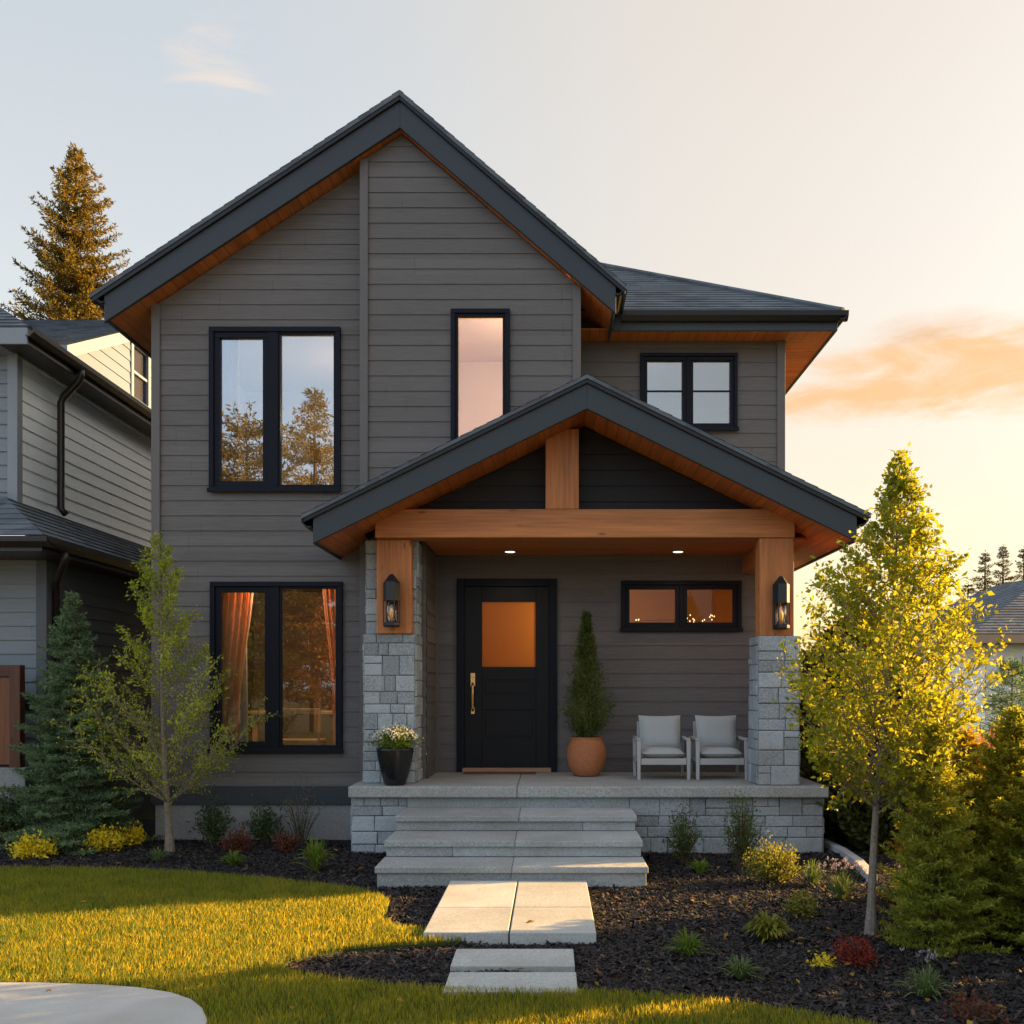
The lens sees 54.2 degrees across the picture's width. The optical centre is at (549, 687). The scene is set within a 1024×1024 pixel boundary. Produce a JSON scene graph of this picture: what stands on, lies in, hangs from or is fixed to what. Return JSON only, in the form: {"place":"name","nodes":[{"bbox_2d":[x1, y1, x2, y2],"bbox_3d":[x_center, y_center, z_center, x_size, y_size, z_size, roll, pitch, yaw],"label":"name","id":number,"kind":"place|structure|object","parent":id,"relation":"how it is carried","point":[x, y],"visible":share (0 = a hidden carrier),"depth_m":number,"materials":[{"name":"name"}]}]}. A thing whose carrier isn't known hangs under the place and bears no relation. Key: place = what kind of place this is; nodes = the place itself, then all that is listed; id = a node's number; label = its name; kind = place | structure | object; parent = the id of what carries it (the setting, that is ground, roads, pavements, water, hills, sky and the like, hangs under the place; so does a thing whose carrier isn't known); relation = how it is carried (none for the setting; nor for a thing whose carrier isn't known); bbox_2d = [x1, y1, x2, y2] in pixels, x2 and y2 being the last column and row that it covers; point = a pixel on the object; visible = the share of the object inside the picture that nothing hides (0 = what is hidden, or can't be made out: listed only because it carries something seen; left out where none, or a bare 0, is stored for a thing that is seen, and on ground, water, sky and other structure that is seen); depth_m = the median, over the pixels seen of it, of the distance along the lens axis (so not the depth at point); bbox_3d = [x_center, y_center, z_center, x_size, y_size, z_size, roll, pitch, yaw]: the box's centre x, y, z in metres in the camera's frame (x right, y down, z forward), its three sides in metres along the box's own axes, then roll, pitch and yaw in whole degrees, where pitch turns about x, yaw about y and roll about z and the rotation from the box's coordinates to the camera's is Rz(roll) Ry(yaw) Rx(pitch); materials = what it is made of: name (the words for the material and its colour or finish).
{"place":"outdoors","nodes":[
{"label":"outdoors","id":0,"kind":"place"},
{"bbox_2d":[0,982,207,1023],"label":"pavement","id":1,"kind":"structure","parent":0,"point":[38,1003],"depth_m":5.15,"materials":[{"name":"concrete"}]},
{"bbox_2d":[0,864,887,1023],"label":"lawn grass","id":2,"kind":"structure","parent":0,"point":[36,903],"depth_m":6.22,"materials":[{"name":"green plant"}]},
{"bbox_2d":[0,819,1023,1023],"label":"mulch bed","id":3,"kind":"object","parent":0,"point":[148,826],"visible":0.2,"depth_m":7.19,"materials":[{"name":"brown wood"}]},
{"bbox_2d":[0,783,30,846],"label":"evergreen shrub","id":4,"kind":"object","parent":3,"relation":"on","point":[5,824],"visible":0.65,"depth_m":10.62,"materials":[{"name":"green plant"}]},
{"bbox_2d":[5,829,59,859],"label":"flowering shrub","id":5,"kind":"object","parent":3,"relation":"on","point":[36,850],"visible":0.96,"depth_m":9.94,"materials":[{"name":"yellow plant"}]},
{"bbox_2d":[0,590,163,856],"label":"spruce tree","id":6,"kind":"object","parent":3,"relation":"on","point":[66,809],"visible":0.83,"depth_m":10.55,"materials":[{"name":"green plant"}]},
{"bbox_2d":[80,822,132,850],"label":"flowering shrub","id":7,"kind":"object","parent":3,"relation":"on","point":[102,840],"visible":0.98,"depth_m":10.32,"materials":[{"name":"yellow plant"}]},
{"bbox_2d":[117,820,146,846],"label":"flowering shrub","id":8,"kind":"object","parent":3,"relation":"on","point":[134,835],"visible":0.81,"depth_m":10.70,"materials":[{"name":"yellow plant"}]},
{"bbox_2d":[145,847,171,860],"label":"grass tuft","id":9,"kind":"object","parent":3,"relation":"on","point":[157,855],"visible":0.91,"depth_m":9.69,"materials":[{"name":"green plant"}]},
{"bbox_2d":[43,530,282,852],"bbox_3d":[-3.869,0.037,10.341,2.207,3.333,1.862,0,0,0],"label":"deciduous tree","id":10,"kind":"object","parent":3,"relation":"on","point":[166,666],"visible":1,"depth_m":10.24,"materials":[{"name":"green plant"}]},
{"bbox_2d":[186,784,235,844],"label":"evergreen shrub","id":11,"kind":"object","parent":3,"relation":"on","point":[215,829],"visible":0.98,"depth_m":10.75,"materials":[{"name":"green plant"}]},
{"bbox_2d":[217,849,248,865],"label":"grass tuft","id":12,"kind":"object","parent":3,"relation":"on","point":[232,860],"visible":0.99,"depth_m":9.46,"materials":[{"name":"green plant"}]},
{"bbox_2d":[211,821,260,852],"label":"red shrub","id":13,"kind":"object","parent":3,"relation":"on","point":[235,844],"visible":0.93,"depth_m":10.26,"materials":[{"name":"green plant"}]},
{"bbox_2d":[239,793,289,843],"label":"evergreen shrub","id":14,"kind":"object","parent":3,"relation":"on","point":[264,831],"visible":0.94,"depth_m":10.81,"materials":[{"name":"green plant"}]},
{"bbox_2d":[270,824,302,851],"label":"red shrub","id":15,"kind":"object","parent":3,"relation":"on","point":[284,843],"visible":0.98,"depth_m":10.30,"materials":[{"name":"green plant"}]},
{"bbox_2d":[281,768,326,845],"bbox_3d":[-2.686,1.276,10.772,0.509,0.849,0.532,0,0,0],"label":"wispy shrub","id":16,"kind":"object","parent":3,"relation":"on","point":[300,830],"visible":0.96,"depth_m":10.72,"materials":[{"name":"green plant"}]},
{"bbox_2d":[292,836,335,870],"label":"grass tuft","id":17,"kind":"object","parent":3,"relation":"on","point":[316,855],"visible":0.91,"depth_m":9.20,"materials":[{"name":"green plant"}]},
{"bbox_2d":[423,881,595,945],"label":"paving slab","id":18,"kind":"structure","parent":3,"relation":"on","point":[493,912],"depth_m":7.13,"materials":[{"name":"beige concrete"}]},
{"bbox_2d":[443,972,577,995],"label":"paving slab","id":19,"kind":"structure","parent":3,"relation":"on","point":[544,980],"depth_m":5.59,"materials":[{"name":"grey concrete"}]},
{"bbox_2d":[450,949,574,971],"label":"paving slab","id":20,"kind":"structure","parent":3,"relation":"on","point":[531,960],"depth_m":6.02,"materials":[{"name":"grey concrete"}]},
{"bbox_2d":[660,798,704,863],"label":"evergreen shrub","id":21,"kind":"object","parent":3,"relation":"on","point":[683,852],"visible":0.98,"depth_m":9.56,"materials":[{"name":"green plant"}]},
{"bbox_2d":[662,926,713,957],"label":"grass tuft","id":22,"kind":"object","parent":3,"relation":"on","point":[687,947],"visible":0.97,"depth_m":6.28,"materials":[{"name":"green plant"}]},
{"bbox_2d":[686,857,716,872],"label":"grass tuft","id":23,"kind":"object","parent":3,"relation":"on","point":[700,868],"visible":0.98,"depth_m":9.06,"materials":[{"name":"green plant"}]},
{"bbox_2d":[712,953,763,979],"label":"grass tuft","id":24,"kind":"object","parent":3,"relation":"on","point":[742,969],"visible":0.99,"depth_m":5.80,"materials":[{"name":"green plant"}]},
{"bbox_2d":[718,785,770,868],"bbox_3d":[1.838,1.304,9.383,0.498,0.781,0.494,0,0,43],"label":"evergreen shrub","id":25,"kind":"object","parent":3,"relation":"on","point":[742,838],"visible":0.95,"depth_m":9.34,"materials":[{"name":"green plant"}]},
{"bbox_2d":[740,910,793,944],"bbox_3d":[1.452,1.597,6.698,0.398,0.198,0.419,0,0,-26],"label":"leafy mound","id":26,"kind":"object","parent":3,"relation":"on","point":[766,926],"visible":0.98,"depth_m":6.63,"materials":[{"name":"green plant"}]},
{"bbox_2d":[738,830,805,883],"bbox_3d":[1.923,1.465,8.654,0.626,0.486,0.601,0,0,0],"label":"golden shrub","id":27,"kind":"object","parent":3,"relation":"on","point":[769,868],"visible":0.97,"depth_m":8.60,"materials":[{"name":"yellow plant"}]},
{"bbox_2d":[779,888,827,918],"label":"golden shrub","id":28,"kind":"object","parent":3,"relation":"on","point":[804,909],"visible":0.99,"depth_m":7.36,"materials":[{"name":"green plant"}]},
{"bbox_2d":[793,858,824,883],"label":"grass tuft","id":29,"kind":"object","parent":3,"relation":"on","point":[812,876],"visible":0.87,"depth_m":8.49,"materials":[{"name":"green plant"}]},
{"bbox_2d":[799,647,822,754],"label":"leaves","id":30,"kind":"object","parent":3,"relation":"on","point":[801,704],"depth_m":12.71,"materials":[{"name":"green plant"}]},
{"bbox_2d":[799,615,845,828],"bbox_3d":[3.589,0.444,11.890,1.762,2.712,1.804,0,0,-43],"label":"cedar shrub","id":31,"kind":"object","parent":3,"relation":"on","point":[802,729],"depth_m":11.95,"materials":[{"name":"green plant"}]},
{"bbox_2d":[806,950,840,968],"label":"golden shrub","id":32,"kind":"object","parent":3,"relation":"on","point":[819,961],"visible":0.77,"depth_m":6.05,"materials":[{"name":"yellow plant"}]},
{"bbox_2d":[818,856,866,901],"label":"flowering tuft","id":33,"kind":"object","parent":3,"relation":"on","point":[840,885],"visible":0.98,"depth_m":7.93,"materials":[{"name":"green plant"}]},
{"bbox_2d":[799,608,887,841],"bbox_3d":[3.485,0.444,11.100,1.762,2.712,1.804,0,0,-3],"label":"cedar shrub","id":34,"kind":"object","parent":3,"relation":"on","point":[834,829],"visible":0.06,"depth_m":11.02,"materials":[{"name":"green plant"}]},
{"bbox_2d":[824,838,876,882],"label":"edging kerb","id":35,"kind":"structure","parent":3,"relation":"on","point":[852,857],"depth_m":9.71,"materials":[{"name":"concrete"}]},
{"bbox_2d":[825,934,892,969],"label":"red shrub","id":36,"kind":"object","parent":3,"relation":"on","point":[858,957],"visible":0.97,"depth_m":6.08,"materials":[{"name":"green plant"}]},
{"bbox_2d":[815,636,951,853],"bbox_3d":[3.510,0.579,10.342,1.501,2.422,1.536,0,0,-39],"label":"cedar shrub","id":37,"kind":"object","parent":3,"relation":"on","point":[854,819],"visible":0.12,"depth_m":10.15,"materials":[{"name":"green plant"}]},
{"bbox_2d":[772,442,1017,937],"bbox_3d":[2.300,0.021,6.768,1.573,3.350,1.673,0,0,26],"label":"deciduous tree","id":38,"kind":"object","parent":3,"relation":"on","point":[890,632],"visible":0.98,"depth_m":6.61,"materials":[{"name":"green plant"}]},
{"bbox_2d":[887,947,966,1001],"bbox_3d":[2.032,1.560,5.452,0.396,0.286,0.357,0,0,-32],"label":"flowering tuft","id":39,"kind":"object","parent":3,"relation":"on","point":[924,985],"visible":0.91,"depth_m":5.44,"materials":[{"name":"green plant"}]},
{"bbox_2d":[875,722,1014,957],"bbox_3d":[2.556,0.985,6.590,0.835,1.540,0.873,0,0,0],"label":"cedar shrub","id":40,"kind":"object","parent":3,"relation":"on","point":[952,898],"visible":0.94,"depth_m":6.48,"materials":[{"name":"green plant"}]},
{"bbox_2d":[937,985,1016,1023],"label":"russet shrub","id":41,"kind":"object","parent":3,"relation":"on","point":[961,1010],"visible":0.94,"depth_m":5.07,"materials":[{"name":"red plant"}]},
{"bbox_2d":[939,704,1023,941],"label":"cedar shrub","id":42,"kind":"object","parent":3,"relation":"on","point":[1006,743],"visible":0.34,"depth_m":7.03,"materials":[{"name":"green plant"}]},
{"bbox_2d":[965,746,1023,951],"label":"cedar shrub","id":43,"kind":"object","parent":3,"relation":"on","point":[1011,909],"visible":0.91,"depth_m":6.57,"materials":[{"name":"green plant"}]},
{"bbox_2d":[0,0,1023,665],"label":"sky","id":44,"kind":"structure","parent":0,"point":[865,158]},
{"bbox_2d":[118,730,985,818],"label":"ground","id":45,"kind":"structure","parent":0,"point":[148,814],"depth_m":13.73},
{"bbox_2d":[0,141,131,319],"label":"spruce tree","id":46,"kind":"object","parent":45,"relation":"on","point":[74,275],"visible":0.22,"depth_m":30.45,"materials":[{"name":"green plant"}]},
{"bbox_2d":[0,308,154,842],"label":"neighbour house","id":47,"kind":"structure","parent":45,"relation":"on","point":[75,452],"depth_m":12.69,"materials":[{"name":"grey wood"}]},
{"bbox_2d":[0,665,24,767],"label":"wooden screen","id":48,"kind":"object","parent":47,"relation":"on","point":[12,688],"visible":0.94,"depth_m":10.93,"materials":[{"name":"brown wood"}]},
{"bbox_2d":[130,342,150,408],"bbox_3d":[-7.498,-5.705,18.275,0.065,1.150,0.850,0,0,0],"label":"window","id":49,"kind":"structure","parent":47,"relation":"in","point":[137,363],"depth_m":18.35,"materials":[{"name":"beige paint"}]},
{"bbox_2d":[89,90,870,853],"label":"house","id":50,"kind":"structure","parent":45,"relation":"on","point":[467,364],"depth_m":11.12,"materials":[{"name":"grey wood"}]},
{"bbox_2d":[221,339,238,480],"bbox_3d":[-3.672,-3.005,11.312,0.309,2.150,0.064,0,0,0],"label":"curtain","id":51,"kind":"object","parent":50,"relation":"hanging from","point":[229,409],"visible":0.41,"depth_m":11.31,"materials":[{"name":"beige fabric"}]},
{"bbox_2d":[222,593,252,740],"bbox_3d":[-3.576,-0.170,11.312,0.456,2.320,0.064,0,0,0],"label":"curtain","id":52,"kind":"object","parent":50,"relation":"hanging from","point":[236,611],"visible":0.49,"depth_m":11.31,"materials":[{"name":"orange fabric"}]},
{"bbox_2d":[236,647,247,740],"bbox_3d":[-3.624,-0.170,11.412,0.380,2.320,0.044,0,0,0],"label":"curtain","id":53,"kind":"object","parent":50,"relation":"hanging from","point":[244,706],"visible":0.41,"depth_m":11.40,"materials":[{"name":"orange fabric"}]},
{"bbox_2d":[207,327,340,491],"bbox_3d":[-3.061,-3.094,11.145,1.491,1.841,0.130,0,0,0],"label":"window","id":54,"kind":"structure","parent":50,"relation":"in","point":[271,336],"depth_m":11.11,"materials":[{"name":"black metal"}]},
{"bbox_2d":[208,582,342,752],"bbox_3d":[-3.044,-0.228,11.145,1.502,1.908,0.130,0,0,0],"label":"window","id":55,"kind":"structure","parent":50,"relation":"in","point":[273,743],"depth_m":11.11,"materials":[{"name":"black metal"}]},
{"bbox_2d":[248,710,332,740],"bbox_3d":[-3.050,0.667,12.700,1.400,0.764,0.800,0,0,0],"label":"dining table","id":56,"kind":"object","parent":50,"relation":"in","point":[255,733],"visible":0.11,"depth_m":12.36,"materials":[{"name":"brown wood"}]},
{"bbox_2d":[283,708,326,744],"bbox_3d":[-2.976,0.644,11.878,0.600,0.811,0.448,0,0,0],"label":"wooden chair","id":57,"kind":"object","parent":50,"relation":"in","point":[318,740],"visible":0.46,"depth_m":11.68,"materials":[{"name":"brown wood"}]},
{"bbox_2d":[322,589,335,744],"bbox_3d":[-2.445,-0.170,11.312,0.275,2.320,0.063,0,0,0],"label":"curtain","id":58,"kind":"object","parent":50,"relation":"hanging from","point":[329,598],"visible":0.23,"depth_m":11.31,"materials":[{"name":"orange fabric"}]},
{"bbox_2d":[383,574,399,626],"bbox_3d":[-1.642,-0.907,10.373,0.179,0.550,0.172,0,0,0],"label":"wall lantern","id":59,"kind":"object","parent":50,"relation":"attached to","point":[391,590],"depth_m":10.33,"materials":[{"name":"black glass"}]},
{"bbox_2d":[366,722,424,785],"bbox_3d":[-1.594,0.662,10.278,0.606,0.673,0.617,0,0,0],"label":"flower pot","id":60,"kind":"object","parent":50,"relation":"on","point":[394,762],"visible":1,"depth_m":10.20,"materials":[{"name":"black ceramic"}]},
{"bbox_2d":[451,308,509,439],"bbox_3d":[-0.764,-3.388,10.995,0.679,1.540,0.130,0,0,0],"label":"window","id":61,"kind":"structure","parent":50,"relation":"in","point":[456,313],"depth_m":10.95,"materials":[{"name":"black glass"}]},
{"bbox_2d":[463,772,535,773],"bbox_3d":[-0.587,0.994,11.695,0.840,0.011,0.230,0,0,0],"label":"doormat","id":62,"kind":"object","parent":50,"relation":"on","point":[499,773],"visible":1,"depth_m":11.58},
{"bbox_2d":[462,587,550,771],"bbox_3d":[-0.512,-0.103,11.876,1.050,2.204,0.149,0,0,0],"label":"door","id":63,"kind":"structure","parent":50,"relation":"in","point":[507,628],"depth_m":11.88,"materials":[{"name":"black paint"}]},
{"bbox_2d":[503,550,516,552],"bbox_3d":[-0.458,-1.562,11.450,0.150,0.015,0.150,0,0,0],"label":"ceiling light","id":64,"kind":"object","parent":50,"relation":"attached to","point":[509,551],"visible":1,"depth_m":11.41,"materials":[{"name":"white glass"}]},
{"bbox_2d":[559,608,617,776],"bbox_3d":[0.395,0.045,11.332,0.687,1.908,0.706,0,0,14],"label":"potted tree","id":65,"kind":"object","parent":50,"relation":"on","point":[586,755],"visible":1,"depth_m":11.29,"materials":[{"name":"green plant"}]},
{"bbox_2d":[633,715,690,779],"bbox_3d":[1.234,0.653,11.110,0.584,0.692,0.580,0,0,0],"label":"armchair","id":66,"kind":"object","parent":50,"relation":"on","point":[658,740],"visible":1,"depth_m":11.14,"materials":[{"name":"grey fabric"}]},
{"bbox_2d":[671,550,684,552],"bbox_3d":[1.466,-1.562,11.450,0.150,0.015,0.150,0,0,0],"label":"ceiling light","id":67,"kind":"object","parent":50,"relation":"attached to","point":[677,551],"visible":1,"depth_m":11.40,"materials":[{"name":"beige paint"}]},
{"bbox_2d":[620,581,742,631],"bbox_3d":[1.559,-0.970,11.895,1.458,0.607,0.130,0,0,0],"label":"window","id":68,"kind":"structure","parent":50,"relation":"in","point":[680,624],"depth_m":11.87,"materials":[{"name":"black metal"}]},
{"bbox_2d":[640,353,738,430],"bbox_3d":[1.648,-3.510,11.895,1.184,0.928,0.130,0,0,0],"label":"window","id":69,"kind":"structure","parent":50,"relation":"in","point":[687,359],"depth_m":11.87,"materials":[{"name":"black glass"}]},
{"bbox_2d":[689,715,748,779],"bbox_3d":[1.866,0.653,11.110,0.574,0.692,0.580,0,0,0],"label":"armchair","id":70,"kind":"object","parent":50,"relation":"on","point":[714,740],"visible":0.96,"depth_m":11.14,"materials":[{"name":"grey fabric"}]},
{"bbox_2d":[772,576,789,629],"bbox_3d":[2.377,-0.877,10.293,0.179,0.550,0.172,0,0,0],"label":"wall lantern","id":71,"kind":"object","parent":50,"relation":"attached to","point":[781,593],"depth_m":10.25,"materials":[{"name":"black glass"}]},
{"bbox_2d":[375,807,647,887],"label":"front steps","id":72,"kind":"structure","parent":45,"relation":"on","point":[482,831],"depth_m":8.95,"materials":[{"name":"concrete"}]},
{"bbox_2d":[900,580,1023,738],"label":"neighbour house","id":73,"kind":"structure","parent":45,"relation":"on","point":[1007,599],"depth_m":22.98,"materials":[{"name":"concrete"}]},
{"bbox_2d":[958,582,974,597],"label":"spruce tree","id":74,"kind":"object","parent":45,"relation":"on","point":[969,592],"visible":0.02,"depth_m":49.97,"materials":[{"name":"green plant"}]},
{"bbox_2d":[968,550,996,718],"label":"spruce tree","id":75,"kind":"object","parent":45,"relation":"on","point":[983,579],"visible":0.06,"depth_m":45.93,"materials":[{"name":"green plant"}]},
{"bbox_2d":[971,653,1023,747],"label":"spruce tree","id":76,"kind":"object","parent":45,"relation":"on","point":[1016,665],"visible":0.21,"depth_m":15.44,"materials":[{"name":"green plant"}]},
{"bbox_2d":[986,545,1019,586],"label":"spruce tree","id":77,"kind":"object","parent":45,"relation":"on","point":[1002,549],"visible":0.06,"depth_m":46.95,"materials":[{"name":"green plant"}]},
{"bbox_2d":[1005,549,1023,583],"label":"spruce tree","id":78,"kind":"object","parent":45,"relation":"on","point":[1020,555],"visible":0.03,"depth_m":45.99,"materials":[{"name":"green plant"}]},
{"bbox_2d":[975,721,998,750],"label":"reed clump","id":79,"kind":"object","parent":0,"point":[987,744],"visible":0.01,"depth_m":10.28,"materials":[{"name":"orange plant"}]}
]}

